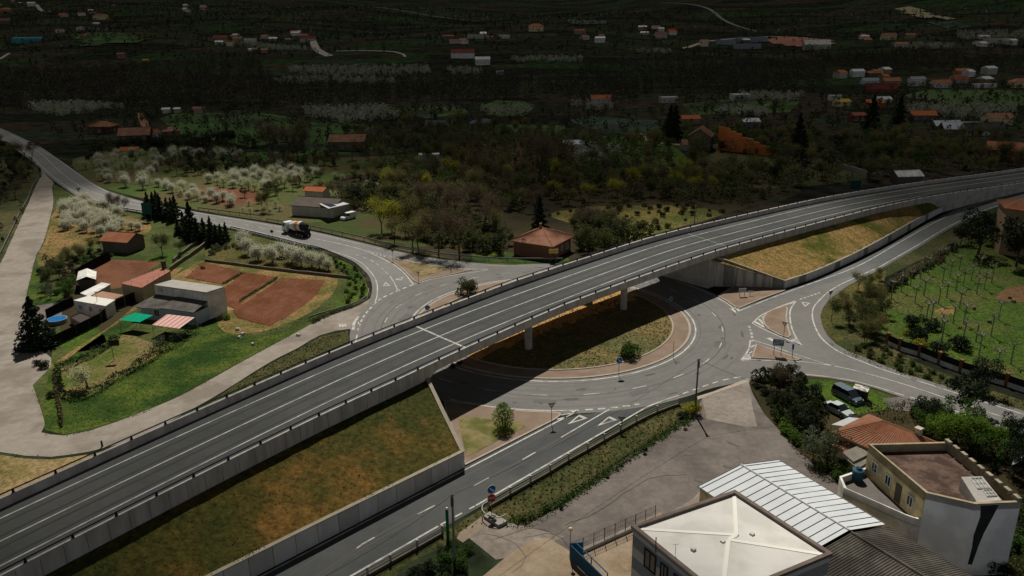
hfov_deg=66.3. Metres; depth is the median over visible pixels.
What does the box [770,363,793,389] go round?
shrub
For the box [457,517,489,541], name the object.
entrance slab
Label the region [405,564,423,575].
bush
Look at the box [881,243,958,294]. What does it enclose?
hedge
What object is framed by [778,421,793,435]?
bush
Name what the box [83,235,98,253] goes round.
tree
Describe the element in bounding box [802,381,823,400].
bush
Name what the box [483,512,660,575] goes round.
sandy yard
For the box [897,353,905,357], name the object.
bush
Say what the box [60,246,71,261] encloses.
shrub
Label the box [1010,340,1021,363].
pollard tree
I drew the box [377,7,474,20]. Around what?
lane
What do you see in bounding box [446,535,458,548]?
bush
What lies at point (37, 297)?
lawn
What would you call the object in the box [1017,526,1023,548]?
bush
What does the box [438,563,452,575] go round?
bush
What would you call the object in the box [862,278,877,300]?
shrub
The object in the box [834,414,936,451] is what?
house
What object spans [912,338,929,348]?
bush
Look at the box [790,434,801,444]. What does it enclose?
bush
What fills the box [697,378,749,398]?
kerb strip
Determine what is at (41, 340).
conifer
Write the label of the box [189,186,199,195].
fruit tree
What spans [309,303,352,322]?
hedge
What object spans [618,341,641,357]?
bush
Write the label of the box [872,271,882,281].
shrub
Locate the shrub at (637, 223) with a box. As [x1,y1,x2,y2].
[635,220,645,229]
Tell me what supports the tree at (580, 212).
on the scrubland
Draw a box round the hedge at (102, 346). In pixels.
[56,334,119,369]
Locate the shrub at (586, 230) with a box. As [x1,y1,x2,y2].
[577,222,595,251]
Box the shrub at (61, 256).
[54,251,66,266]
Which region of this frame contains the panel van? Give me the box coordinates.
[340,211,355,220]
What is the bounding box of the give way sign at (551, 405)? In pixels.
[548,403,554,423]
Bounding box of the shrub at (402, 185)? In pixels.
[396,182,406,190]
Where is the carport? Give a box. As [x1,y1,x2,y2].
[320,202,349,221]
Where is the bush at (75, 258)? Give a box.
[69,255,80,261]
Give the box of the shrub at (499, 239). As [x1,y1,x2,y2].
[490,234,503,253]
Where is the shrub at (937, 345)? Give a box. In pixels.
[928,339,951,353]
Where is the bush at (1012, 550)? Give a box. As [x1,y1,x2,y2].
[1008,547,1015,560]
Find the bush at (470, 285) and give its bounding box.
[454,276,478,294]
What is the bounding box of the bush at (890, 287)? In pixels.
[886,283,896,291]
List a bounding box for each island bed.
[400,261,445,276]
[459,416,524,455]
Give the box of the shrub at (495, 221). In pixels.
[485,207,502,231]
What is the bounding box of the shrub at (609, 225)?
[605,222,618,236]
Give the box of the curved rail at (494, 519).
[481,501,507,527]
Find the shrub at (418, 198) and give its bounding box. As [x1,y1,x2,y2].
[413,194,423,208]
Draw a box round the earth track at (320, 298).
[171,261,337,334]
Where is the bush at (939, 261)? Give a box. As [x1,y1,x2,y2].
[934,257,942,263]
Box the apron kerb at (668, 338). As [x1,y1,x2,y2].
[441,287,673,369]
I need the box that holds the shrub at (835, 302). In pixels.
[829,296,844,321]
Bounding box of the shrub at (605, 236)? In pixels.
[594,231,609,247]
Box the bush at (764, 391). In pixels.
[759,387,769,394]
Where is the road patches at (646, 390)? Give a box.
[398,314,725,403]
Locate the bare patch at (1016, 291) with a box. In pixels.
[995,285,1023,301]
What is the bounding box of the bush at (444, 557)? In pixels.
[436,550,452,565]
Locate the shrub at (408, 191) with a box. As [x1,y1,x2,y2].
[403,187,415,196]
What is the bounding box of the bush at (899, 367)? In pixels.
[896,364,903,370]
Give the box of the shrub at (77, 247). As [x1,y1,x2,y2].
[69,242,84,257]
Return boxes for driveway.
[27,302,61,333]
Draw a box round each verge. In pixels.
[207,331,348,404]
[326,256,369,312]
[374,399,701,575]
[466,251,568,264]
[820,207,1023,410]
[820,271,885,340]
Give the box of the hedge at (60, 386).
[55,356,146,398]
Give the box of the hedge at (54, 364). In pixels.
[52,362,59,375]
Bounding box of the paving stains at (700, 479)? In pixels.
[684,441,739,482]
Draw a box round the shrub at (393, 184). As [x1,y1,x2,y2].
[388,181,400,190]
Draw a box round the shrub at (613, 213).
[606,206,619,219]
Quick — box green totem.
[445,507,449,537]
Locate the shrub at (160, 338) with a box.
[152,335,164,347]
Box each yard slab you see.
[470,517,564,559]
[673,491,699,510]
[702,382,756,426]
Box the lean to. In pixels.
[843,445,867,467]
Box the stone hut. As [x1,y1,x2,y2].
[99,231,145,253]
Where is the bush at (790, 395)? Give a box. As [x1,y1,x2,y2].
[785,391,801,408]
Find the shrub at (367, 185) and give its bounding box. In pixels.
[364,181,375,187]
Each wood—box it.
[0,0,999,57]
[0,0,1023,63]
[0,43,1023,110]
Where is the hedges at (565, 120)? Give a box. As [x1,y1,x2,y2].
[49,75,1023,150]
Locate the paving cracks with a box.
[482,474,685,571]
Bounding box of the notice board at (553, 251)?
[549,249,557,261]
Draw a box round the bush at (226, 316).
[221,313,230,319]
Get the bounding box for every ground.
[0,0,1023,575]
[72,151,452,258]
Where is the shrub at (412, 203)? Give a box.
[403,197,419,210]
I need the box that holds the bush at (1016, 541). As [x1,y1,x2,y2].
[1011,531,1023,550]
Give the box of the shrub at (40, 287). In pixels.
[36,282,51,295]
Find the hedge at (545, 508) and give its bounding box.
[503,418,690,525]
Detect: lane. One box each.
[50,267,182,368]
[137,113,148,126]
[310,40,332,55]
[351,50,406,56]
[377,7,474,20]
[680,3,754,30]
[683,36,803,48]
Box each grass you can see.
[45,241,1023,432]
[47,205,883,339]
[57,382,444,575]
[123,395,441,569]
[726,222,891,275]
[730,204,920,278]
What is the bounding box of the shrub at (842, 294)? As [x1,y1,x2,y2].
[837,291,850,302]
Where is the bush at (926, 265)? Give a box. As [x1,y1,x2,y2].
[925,262,933,268]
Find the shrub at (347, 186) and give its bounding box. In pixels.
[343,181,356,190]
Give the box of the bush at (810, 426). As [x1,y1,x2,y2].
[807,425,833,457]
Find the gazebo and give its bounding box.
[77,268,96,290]
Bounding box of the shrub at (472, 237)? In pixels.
[463,229,478,249]
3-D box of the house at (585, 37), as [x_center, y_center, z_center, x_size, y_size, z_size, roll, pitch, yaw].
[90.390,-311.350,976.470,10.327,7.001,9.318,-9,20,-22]
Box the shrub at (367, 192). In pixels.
[361,187,376,200]
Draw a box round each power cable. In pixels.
[326,497,448,575]
[455,362,694,493]
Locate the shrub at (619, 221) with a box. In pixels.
[614,217,625,225]
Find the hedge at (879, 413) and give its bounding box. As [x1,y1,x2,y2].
[849,396,956,416]
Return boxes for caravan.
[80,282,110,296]
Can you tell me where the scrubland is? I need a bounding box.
[332,171,800,264]
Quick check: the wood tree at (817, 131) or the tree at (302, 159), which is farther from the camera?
the wood tree at (817, 131)
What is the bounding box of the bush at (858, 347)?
[853,344,861,350]
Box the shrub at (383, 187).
[378,181,391,194]
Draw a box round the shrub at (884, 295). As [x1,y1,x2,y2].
[877,286,891,301]
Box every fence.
[45,296,73,317]
[52,292,135,345]
[74,251,110,275]
[575,505,655,552]
[885,332,1023,392]
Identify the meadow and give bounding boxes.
[0,159,39,261]
[33,184,367,413]
[37,207,150,265]
[37,247,110,289]
[59,281,137,331]
[145,251,187,269]
[205,240,344,274]
[551,205,724,241]
[684,142,866,188]
[749,376,1023,575]
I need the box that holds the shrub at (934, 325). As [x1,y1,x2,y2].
[923,318,940,329]
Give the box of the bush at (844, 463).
[838,457,849,471]
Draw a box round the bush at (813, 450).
[802,429,826,462]
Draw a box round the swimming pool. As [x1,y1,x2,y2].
[47,315,67,325]
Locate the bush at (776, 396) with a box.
[767,388,791,408]
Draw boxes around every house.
[0,8,12,12]
[0,18,11,23]
[27,2,35,6]
[55,29,64,32]
[58,13,68,16]
[86,121,119,133]
[93,14,108,19]
[116,52,126,58]
[117,126,152,147]
[133,280,227,324]
[152,129,161,137]
[161,107,171,112]
[173,107,181,112]
[192,106,206,112]
[213,35,228,40]
[225,42,233,45]
[232,37,243,40]
[244,38,256,42]
[260,48,268,52]
[261,35,269,38]
[268,37,277,41]
[284,38,293,43]
[291,31,299,35]
[299,35,315,41]
[327,134,369,150]
[419,152,439,162]
[425,120,454,131]
[442,35,454,40]
[449,39,460,43]
[450,48,474,58]
[458,38,468,43]
[467,34,486,38]
[470,118,493,129]
[475,56,489,64]
[498,35,509,38]
[509,223,574,259]
[529,23,542,31]
[563,139,584,149]
[574,29,585,34]
[579,35,589,39]
[590,94,611,102]
[595,36,604,42]
[638,26,646,30]
[640,31,648,34]
[654,31,667,38]
[659,96,677,102]
[667,31,676,34]
[678,139,695,150]
[680,115,700,124]
[700,39,708,43]
[715,40,735,44]
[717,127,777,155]
[729,93,750,99]
[733,43,760,48]
[735,37,767,42]
[739,118,760,127]
[741,38,749,43]
[802,39,830,49]
[827,95,841,100]
[832,70,847,78]
[832,98,851,106]
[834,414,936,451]
[837,439,1021,575]
[846,112,866,121]
[849,69,864,76]
[859,35,869,38]
[860,77,879,84]
[864,38,871,43]
[864,83,897,91]
[864,99,884,108]
[865,71,881,76]
[870,69,882,73]
[876,96,891,102]
[878,74,889,78]
[879,67,891,73]
[879,77,901,86]
[880,33,896,39]
[888,169,924,183]
[895,42,907,46]
[904,33,915,37]
[906,110,938,120]
[907,76,926,85]
[928,79,952,87]
[930,120,960,130]
[938,122,965,133]
[947,76,969,82]
[952,68,969,74]
[961,69,975,76]
[962,122,1006,135]
[972,83,996,87]
[975,76,993,82]
[976,41,987,46]
[979,112,1014,124]
[980,66,997,74]
[983,38,1010,43]
[985,140,1023,162]
[991,198,1023,257]
[1006,39,1017,44]
[1007,78,1023,87]
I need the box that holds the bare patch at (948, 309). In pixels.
[935,306,956,318]
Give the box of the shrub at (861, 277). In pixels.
[849,269,872,285]
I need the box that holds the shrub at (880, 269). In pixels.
[876,265,884,279]
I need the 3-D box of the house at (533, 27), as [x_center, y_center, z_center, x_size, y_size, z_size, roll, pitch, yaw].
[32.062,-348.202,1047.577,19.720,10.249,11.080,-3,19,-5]
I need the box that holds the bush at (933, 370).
[928,368,937,374]
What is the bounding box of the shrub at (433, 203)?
[429,200,441,213]
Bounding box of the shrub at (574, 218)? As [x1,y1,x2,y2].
[566,212,581,230]
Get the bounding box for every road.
[0,128,504,307]
[0,299,369,456]
[264,402,665,575]
[709,266,1023,431]
[739,191,1023,309]
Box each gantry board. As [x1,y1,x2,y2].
[141,203,151,220]
[850,180,860,190]
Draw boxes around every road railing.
[355,525,443,575]
[488,397,679,508]
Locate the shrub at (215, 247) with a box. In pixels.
[211,243,222,251]
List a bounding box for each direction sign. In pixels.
[739,288,746,295]
[773,339,783,353]
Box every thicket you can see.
[0,127,337,201]
[0,175,102,281]
[338,182,655,254]
[344,117,1023,211]
[750,362,830,432]
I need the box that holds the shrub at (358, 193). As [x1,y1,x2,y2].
[347,187,364,201]
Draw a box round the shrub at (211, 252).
[208,250,216,254]
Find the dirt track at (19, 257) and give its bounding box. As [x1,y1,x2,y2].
[0,171,53,384]
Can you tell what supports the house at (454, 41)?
on the ground at (66, 146)
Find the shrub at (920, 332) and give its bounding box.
[908,326,930,340]
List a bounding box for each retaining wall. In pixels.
[205,451,464,575]
[426,377,464,466]
[714,257,784,288]
[784,206,942,288]
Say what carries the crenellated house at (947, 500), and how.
on the meadow at (1015, 484)
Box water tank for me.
[852,466,863,482]
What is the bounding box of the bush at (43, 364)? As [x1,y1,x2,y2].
[37,360,49,368]
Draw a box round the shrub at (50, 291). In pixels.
[44,288,55,298]
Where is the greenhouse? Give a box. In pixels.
[11,37,45,43]
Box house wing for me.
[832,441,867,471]
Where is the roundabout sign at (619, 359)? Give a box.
[616,357,622,375]
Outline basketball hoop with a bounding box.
[108,340,118,358]
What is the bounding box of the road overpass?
[0,167,1023,575]
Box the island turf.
[446,287,671,368]
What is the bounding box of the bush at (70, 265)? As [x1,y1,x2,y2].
[66,263,74,267]
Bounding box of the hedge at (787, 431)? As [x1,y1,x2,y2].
[770,401,811,447]
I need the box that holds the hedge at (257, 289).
[239,276,277,301]
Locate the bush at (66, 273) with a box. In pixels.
[61,270,69,276]
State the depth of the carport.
216.36 m
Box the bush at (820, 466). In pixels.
[812,461,829,472]
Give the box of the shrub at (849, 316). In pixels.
[842,310,857,327]
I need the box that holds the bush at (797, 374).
[790,371,802,382]
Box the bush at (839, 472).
[829,463,849,482]
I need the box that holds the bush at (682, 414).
[676,410,689,419]
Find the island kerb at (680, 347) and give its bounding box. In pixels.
[417,280,690,378]
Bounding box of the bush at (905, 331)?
[902,328,909,335]
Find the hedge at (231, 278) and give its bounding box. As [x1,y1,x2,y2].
[222,272,243,283]
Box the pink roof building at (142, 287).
[121,260,170,301]
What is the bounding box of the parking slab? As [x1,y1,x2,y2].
[883,397,916,410]
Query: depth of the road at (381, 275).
195.57 m
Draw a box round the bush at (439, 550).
[436,545,448,554]
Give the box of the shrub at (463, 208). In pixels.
[458,204,472,215]
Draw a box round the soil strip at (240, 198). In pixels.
[198,187,266,204]
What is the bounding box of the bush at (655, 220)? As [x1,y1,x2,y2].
[651,218,658,222]
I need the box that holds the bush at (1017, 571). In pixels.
[1005,562,1023,575]
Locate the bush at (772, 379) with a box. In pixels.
[763,367,779,389]
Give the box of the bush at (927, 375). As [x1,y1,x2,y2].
[922,373,931,377]
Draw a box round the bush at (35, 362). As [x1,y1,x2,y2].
[32,359,40,364]
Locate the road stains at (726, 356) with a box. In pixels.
[390,267,743,403]
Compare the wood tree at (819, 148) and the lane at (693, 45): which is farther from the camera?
the lane at (693, 45)
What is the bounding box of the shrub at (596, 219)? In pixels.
[589,214,605,224]
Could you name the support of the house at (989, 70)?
on the ground at (66, 146)
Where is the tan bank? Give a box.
[0,452,99,496]
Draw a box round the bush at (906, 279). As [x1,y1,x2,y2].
[900,277,909,283]
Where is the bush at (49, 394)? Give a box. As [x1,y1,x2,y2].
[44,391,54,397]
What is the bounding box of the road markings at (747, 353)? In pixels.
[3,135,1023,575]
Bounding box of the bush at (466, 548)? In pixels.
[460,542,475,555]
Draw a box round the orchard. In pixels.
[25,28,1023,161]
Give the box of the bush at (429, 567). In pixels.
[418,558,436,575]
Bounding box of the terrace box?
[70,312,91,324]
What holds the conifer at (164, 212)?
on the meadow at (158, 227)
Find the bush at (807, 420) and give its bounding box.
[799,410,819,435]
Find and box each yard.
[476,384,837,550]
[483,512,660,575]
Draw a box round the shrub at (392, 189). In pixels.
[389,186,402,199]
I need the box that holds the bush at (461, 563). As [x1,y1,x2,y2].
[451,557,468,571]
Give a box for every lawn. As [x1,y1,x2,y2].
[25,266,64,304]
[43,317,318,433]
[57,310,140,366]
[57,333,163,395]
[59,327,105,351]
[307,211,425,246]
[806,380,892,414]
[881,235,1023,379]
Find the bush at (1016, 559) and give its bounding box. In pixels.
[1008,554,1023,574]
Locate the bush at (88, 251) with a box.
[86,248,93,254]
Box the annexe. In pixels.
[302,185,330,197]
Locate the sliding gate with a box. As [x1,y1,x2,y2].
[569,542,607,575]
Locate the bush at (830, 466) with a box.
[828,462,842,473]
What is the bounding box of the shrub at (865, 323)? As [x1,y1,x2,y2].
[852,317,882,340]
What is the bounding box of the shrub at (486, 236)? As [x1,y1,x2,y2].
[480,232,492,243]
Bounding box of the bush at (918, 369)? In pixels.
[914,364,923,371]
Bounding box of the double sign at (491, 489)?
[487,485,495,511]
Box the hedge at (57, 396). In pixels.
[52,368,63,426]
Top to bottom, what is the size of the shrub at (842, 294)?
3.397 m
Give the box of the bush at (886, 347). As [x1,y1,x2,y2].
[879,344,889,351]
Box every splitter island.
[385,257,470,282]
[444,400,560,465]
[718,286,785,307]
[752,344,801,360]
[762,306,790,337]
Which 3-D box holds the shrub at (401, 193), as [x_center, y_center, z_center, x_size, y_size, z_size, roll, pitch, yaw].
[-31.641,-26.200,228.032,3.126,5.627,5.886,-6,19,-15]
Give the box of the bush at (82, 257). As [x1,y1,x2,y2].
[80,254,89,259]
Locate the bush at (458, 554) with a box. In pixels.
[449,548,466,562]
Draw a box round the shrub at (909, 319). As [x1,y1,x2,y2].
[903,314,926,327]
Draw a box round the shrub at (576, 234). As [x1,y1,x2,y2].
[574,226,587,248]
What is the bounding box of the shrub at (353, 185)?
[350,184,363,193]
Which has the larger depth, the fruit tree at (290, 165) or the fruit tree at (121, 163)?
the fruit tree at (121, 163)
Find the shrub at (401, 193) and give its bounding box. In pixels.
[397,189,405,196]
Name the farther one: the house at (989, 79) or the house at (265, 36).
the house at (265, 36)
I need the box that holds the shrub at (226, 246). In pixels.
[222,243,230,248]
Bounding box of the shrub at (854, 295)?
[852,292,864,301]
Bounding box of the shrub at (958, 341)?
[947,334,972,351]
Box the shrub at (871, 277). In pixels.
[866,272,876,281]
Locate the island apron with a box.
[420,281,688,376]
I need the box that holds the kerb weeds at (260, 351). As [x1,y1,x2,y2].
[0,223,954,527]
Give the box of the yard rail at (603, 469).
[525,416,681,522]
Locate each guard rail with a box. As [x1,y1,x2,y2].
[0,177,38,252]
[198,207,260,216]
[230,226,365,274]
[266,218,562,261]
[309,289,368,319]
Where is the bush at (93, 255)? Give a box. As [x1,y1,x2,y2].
[89,252,96,257]
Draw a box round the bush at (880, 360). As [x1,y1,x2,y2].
[877,356,884,363]
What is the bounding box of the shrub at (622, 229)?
[612,225,624,239]
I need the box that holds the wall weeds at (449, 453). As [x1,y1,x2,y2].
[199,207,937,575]
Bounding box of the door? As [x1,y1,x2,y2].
[893,482,901,504]
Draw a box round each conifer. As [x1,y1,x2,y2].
[11,296,62,353]
[141,191,150,216]
[146,192,156,218]
[153,193,166,219]
[160,197,174,220]
[165,197,179,222]
[171,194,180,215]
[173,219,180,234]
[178,211,187,235]
[180,201,200,240]
[190,217,204,243]
[199,217,206,241]
[204,216,213,245]
[211,224,225,245]
[216,223,227,244]
[222,222,231,240]
[530,195,549,229]
[660,104,679,140]
[673,104,682,137]
[786,112,807,152]
[796,129,809,160]
[859,94,881,129]
[891,93,907,123]
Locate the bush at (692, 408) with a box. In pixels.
[680,402,703,414]
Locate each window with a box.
[153,309,159,316]
[643,547,656,575]
[659,562,667,575]
[871,460,878,474]
[884,473,891,487]
[905,493,914,508]
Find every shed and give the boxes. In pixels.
[161,126,180,135]
[825,527,972,575]
[853,384,869,402]
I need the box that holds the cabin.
[73,296,115,318]
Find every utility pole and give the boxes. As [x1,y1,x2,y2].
[449,494,455,566]
[694,359,700,414]
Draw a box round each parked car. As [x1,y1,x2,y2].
[822,400,854,418]
[831,382,863,404]
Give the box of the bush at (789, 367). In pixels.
[786,364,799,378]
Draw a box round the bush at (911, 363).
[909,360,915,365]
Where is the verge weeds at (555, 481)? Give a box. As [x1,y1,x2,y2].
[224,259,1023,530]
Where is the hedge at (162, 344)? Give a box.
[135,320,199,363]
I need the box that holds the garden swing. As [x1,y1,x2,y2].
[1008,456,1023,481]
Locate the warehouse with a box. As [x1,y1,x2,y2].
[697,459,885,547]
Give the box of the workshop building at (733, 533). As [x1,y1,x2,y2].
[631,490,832,575]
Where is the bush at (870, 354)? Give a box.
[866,350,874,357]
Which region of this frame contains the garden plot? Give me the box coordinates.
[94,260,160,288]
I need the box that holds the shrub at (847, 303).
[839,293,855,322]
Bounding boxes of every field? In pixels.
[69,32,144,45]
[160,113,372,146]
[185,262,238,284]
[186,262,240,283]
[193,152,328,169]
[225,272,277,307]
[225,273,273,308]
[234,277,324,325]
[300,155,455,175]
[303,137,401,155]
[396,103,468,117]
[451,140,580,171]
[468,124,564,139]
[480,100,532,115]
[568,19,606,23]
[571,116,657,134]
[603,136,694,173]
[683,100,799,114]
[767,37,835,46]
[896,6,955,19]
[904,90,1023,104]
[928,21,971,27]
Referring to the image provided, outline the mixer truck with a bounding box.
[282,220,310,237]
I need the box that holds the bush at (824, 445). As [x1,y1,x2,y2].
[807,427,851,463]
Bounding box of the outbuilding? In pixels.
[118,146,141,156]
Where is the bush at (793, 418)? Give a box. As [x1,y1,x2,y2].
[783,404,804,426]
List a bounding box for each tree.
[0,140,8,150]
[0,181,11,193]
[2,179,22,198]
[4,158,18,170]
[10,138,32,156]
[13,153,22,158]
[15,161,28,179]
[23,138,40,161]
[23,172,30,180]
[38,266,52,283]
[47,257,65,276]
[54,199,71,211]
[56,276,74,298]
[58,216,71,229]
[59,211,72,220]
[61,215,76,226]
[61,274,78,287]
[62,360,92,388]
[65,209,79,218]
[66,198,75,210]
[69,194,85,202]
[72,199,91,210]
[74,201,92,216]
[75,189,90,200]
[75,215,85,228]
[76,206,94,217]
[77,159,89,167]
[79,218,90,231]
[82,197,95,206]
[83,235,98,253]
[84,213,94,221]
[85,211,95,220]
[87,216,103,229]
[92,151,103,159]
[93,223,104,234]
[94,158,102,166]
[94,159,103,167]
[95,168,102,173]
[95,211,111,226]
[96,171,104,180]
[96,206,113,218]
[97,198,107,208]
[100,167,112,175]
[101,159,110,168]
[102,147,112,153]
[103,172,112,182]
[103,189,113,210]
[103,222,118,231]
[106,202,117,211]
[107,193,124,205]
[107,217,121,228]
[110,203,126,216]
[111,151,119,159]
[111,162,122,172]
[114,160,124,170]
[114,196,129,213]
[114,217,125,228]
[116,172,129,186]
[117,139,127,148]
[118,151,129,157]
[127,221,136,228]
[128,145,138,155]
[130,137,138,143]
[132,164,142,171]
[132,220,142,229]
[133,161,144,170]
[135,171,146,177]
[136,175,149,188]
[146,133,155,147]
[146,164,155,175]
[148,153,155,161]
[148,232,168,254]
[149,136,160,147]
[151,161,159,170]
[152,178,161,186]
[155,148,167,157]
[155,153,164,163]
[159,179,169,188]
[163,157,173,171]
[165,149,173,157]
[165,182,176,191]
[169,138,180,148]
[170,161,182,171]
[173,239,185,250]
[176,145,187,155]
[176,178,186,188]
[177,156,187,172]
[180,164,190,172]
[184,190,193,197]
[185,160,195,171]
[187,136,200,148]
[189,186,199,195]
[191,192,201,200]
[193,164,202,174]
[194,152,206,164]
[200,161,209,169]
[200,194,208,201]
[202,173,213,182]
[203,185,217,199]
[209,162,216,174]
[212,191,220,202]
[213,170,222,178]
[216,190,227,200]
[217,174,226,185]
[218,148,226,157]
[224,128,235,143]
[224,162,232,169]
[224,195,235,206]
[225,191,236,200]
[227,179,236,187]
[228,170,240,183]
[231,151,239,159]
[233,227,250,245]
[235,155,245,164]
[236,235,259,253]
[239,168,250,178]
[239,187,246,196]
[241,177,252,189]
[245,155,251,163]
[247,241,266,259]
[248,172,258,179]
[249,158,258,163]
[249,163,259,172]
[250,182,259,190]
[251,154,261,163]
[254,118,278,153]
[254,194,265,208]
[255,167,265,176]
[258,187,270,206]
[258,206,267,213]
[259,240,281,262]
[264,168,274,176]
[265,166,276,174]
[266,150,282,161]
[266,153,282,168]
[268,177,278,182]
[268,181,277,194]
[270,115,313,152]
[270,187,281,198]
[272,239,288,255]
[273,173,287,183]
[274,160,284,167]
[277,149,287,162]
[281,241,300,263]
[282,176,286,187]
[284,126,314,159]
[284,154,296,162]
[284,176,297,189]
[285,168,295,177]
[286,162,296,170]
[287,244,307,265]
[299,156,306,163]
[301,249,318,267]
[303,164,312,178]
[304,152,320,167]
[309,250,327,268]
[310,148,317,157]
[313,169,325,177]
[314,180,323,185]
[317,149,329,164]
[319,258,332,270]
[320,156,326,168]
[324,182,336,194]
[327,151,339,163]
[331,153,339,166]
[340,122,349,130]
[346,139,360,157]
[348,161,360,172]
[351,171,358,180]
[361,163,374,178]
[364,194,392,232]
[365,167,372,178]
[368,167,382,182]
[370,154,380,164]
[373,158,385,178]
[378,166,393,181]
[382,169,409,184]
[382,214,403,242]
[383,166,402,185]
[383,197,402,232]
[391,215,426,250]
[396,193,423,233]
[400,112,416,129]
[409,213,434,251]
[410,169,424,182]
[411,179,431,207]
[415,203,455,254]
[415,208,431,234]
[418,142,434,162]
[421,171,431,184]
[422,180,441,194]
[423,176,448,200]
[427,154,442,176]
[431,139,441,149]
[432,121,447,133]
[433,184,468,217]
[435,200,473,256]
[436,169,452,182]
[442,177,464,204]
[444,155,460,171]
[445,112,453,127]
[446,172,461,182]
[452,110,463,123]
[456,145,469,166]
[456,180,484,205]
[458,133,473,157]
[464,163,482,193]
[465,181,488,200]
[472,184,489,206]
[475,171,493,194]
[475,193,501,223]
[477,237,483,248]
[478,159,493,172]
[479,186,514,212]
[490,115,499,126]
[496,162,512,174]
[499,124,509,134]
[503,190,517,205]
[504,230,513,244]
[509,170,533,189]
[511,120,519,132]
[512,161,527,173]
[517,186,526,202]
[518,131,553,171]
[523,188,544,211]
[527,129,558,172]
[538,132,575,162]
[547,180,563,197]
[548,159,560,172]
[550,172,562,187]
[556,149,568,160]
[557,160,573,183]
[557,187,578,204]
[558,164,574,178]
[574,207,587,222]
[577,127,589,148]
[580,182,596,200]
[580,205,602,222]
[586,148,599,159]
[588,175,599,192]
[596,155,616,177]
[602,143,620,159]
[606,172,620,195]
[606,178,625,200]
[607,165,619,187]
[610,162,622,171]
[625,165,641,192]
[625,166,642,178]
[640,148,651,156]
[640,168,653,179]
[641,161,657,185]
[643,175,656,195]
[645,128,659,142]
[650,127,664,150]
[656,167,669,181]
[660,137,676,148]
[668,167,686,191]
[676,155,693,167]
[676,163,703,190]
[677,165,694,183]
[678,120,692,132]
[685,145,699,162]
[686,173,703,188]
[689,134,704,146]
[692,132,710,151]
[694,157,709,168]
[706,174,717,188]
[713,124,724,132]
[718,140,726,151]
[733,119,742,130]
[746,156,764,176]
[748,118,761,136]
[759,132,767,144]
[766,141,778,156]
[767,165,785,181]
[769,155,783,166]
[772,124,785,141]
[780,138,789,144]
[783,123,796,135]
[789,142,802,154]
[803,127,812,142]
[806,143,818,166]
[811,159,827,175]
[812,127,822,138]
[816,144,824,153]
[821,154,835,162]
[852,295,875,308]
[854,310,875,332]
[855,303,878,317]
[855,320,882,340]
[859,156,876,177]
[861,284,882,298]
[862,160,880,180]
[862,285,883,301]
[870,318,887,337]
[871,130,886,141]
[875,296,894,311]
[875,312,891,332]
[876,140,892,146]
[889,278,899,298]
[890,126,901,142]
[894,131,909,146]
[897,121,911,134]
[900,272,908,291]
[908,268,915,285]
[909,394,941,426]
[911,284,921,302]
[911,407,942,435]
[912,149,930,167]
[914,146,923,158]
[918,414,945,439]
[919,259,927,278]
[921,147,934,159]
[921,276,930,295]
[925,301,930,318]
[926,255,936,273]
[926,394,957,415]
[929,411,965,441]
[930,298,938,319]
[932,140,948,156]
[935,136,948,149]
[935,245,943,264]
[935,405,957,438]
[936,129,951,136]
[937,149,955,164]
[937,283,945,303]
[938,413,979,442]
[940,264,949,282]
[940,309,951,330]
[941,315,950,340]
[944,279,955,297]
[945,372,989,410]
[946,139,960,154]
[948,438,959,446]
[949,257,957,276]
[951,237,958,255]
[951,302,963,322]
[953,151,968,166]
[953,223,973,243]
[953,407,991,446]
[955,272,963,290]
[956,415,985,443]
[958,124,968,135]
[958,207,1004,255]
[958,395,991,421]
[959,288,966,307]
[961,267,971,285]
[961,425,993,455]
[962,301,971,323]
[962,317,973,338]
[964,139,984,149]
[965,146,979,156]
[967,356,1005,387]
[969,262,977,280]
[970,144,994,161]
[972,121,986,137]
[973,419,1003,450]
[975,273,983,293]
[975,319,983,340]
[975,330,988,354]
[977,254,986,273]
[978,210,996,231]
[983,269,991,289]
[984,156,999,169]
[985,129,1002,140]
[986,421,1007,446]
[987,425,1014,452]
[987,430,1010,455]
[987,462,1000,472]
[990,263,997,282]
[990,312,1001,335]
[993,346,1006,370]
[994,138,1014,156]
[994,437,1023,467]
[997,128,1016,139]
[998,298,1007,319]
[999,215,1023,266]
[1001,411,1023,438]
[1002,437,1023,477]
[1006,139,1017,150]
[1007,422,1023,450]
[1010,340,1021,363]
[1016,147,1023,160]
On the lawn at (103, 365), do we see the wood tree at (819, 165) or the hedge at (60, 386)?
the hedge at (60, 386)
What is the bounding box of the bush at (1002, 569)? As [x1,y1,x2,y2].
[988,561,1013,575]
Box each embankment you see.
[45,381,459,575]
[712,203,936,279]
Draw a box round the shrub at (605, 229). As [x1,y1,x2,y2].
[599,225,611,233]
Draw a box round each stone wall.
[169,241,207,270]
[172,241,197,261]
[205,258,348,277]
[784,153,875,178]
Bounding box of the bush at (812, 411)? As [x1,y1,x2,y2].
[798,403,824,424]
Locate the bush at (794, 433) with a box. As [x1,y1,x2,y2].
[791,429,801,438]
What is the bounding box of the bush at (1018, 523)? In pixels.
[1016,519,1023,537]
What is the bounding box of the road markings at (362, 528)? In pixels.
[287,271,725,575]
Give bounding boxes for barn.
[688,125,714,150]
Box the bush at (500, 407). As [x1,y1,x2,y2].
[491,402,515,430]
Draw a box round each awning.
[93,291,125,305]
[119,313,155,332]
[152,314,196,337]
[830,417,858,433]
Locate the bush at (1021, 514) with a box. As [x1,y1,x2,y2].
[1017,503,1023,521]
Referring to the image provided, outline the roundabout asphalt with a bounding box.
[350,264,757,413]
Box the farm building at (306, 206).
[289,196,350,217]

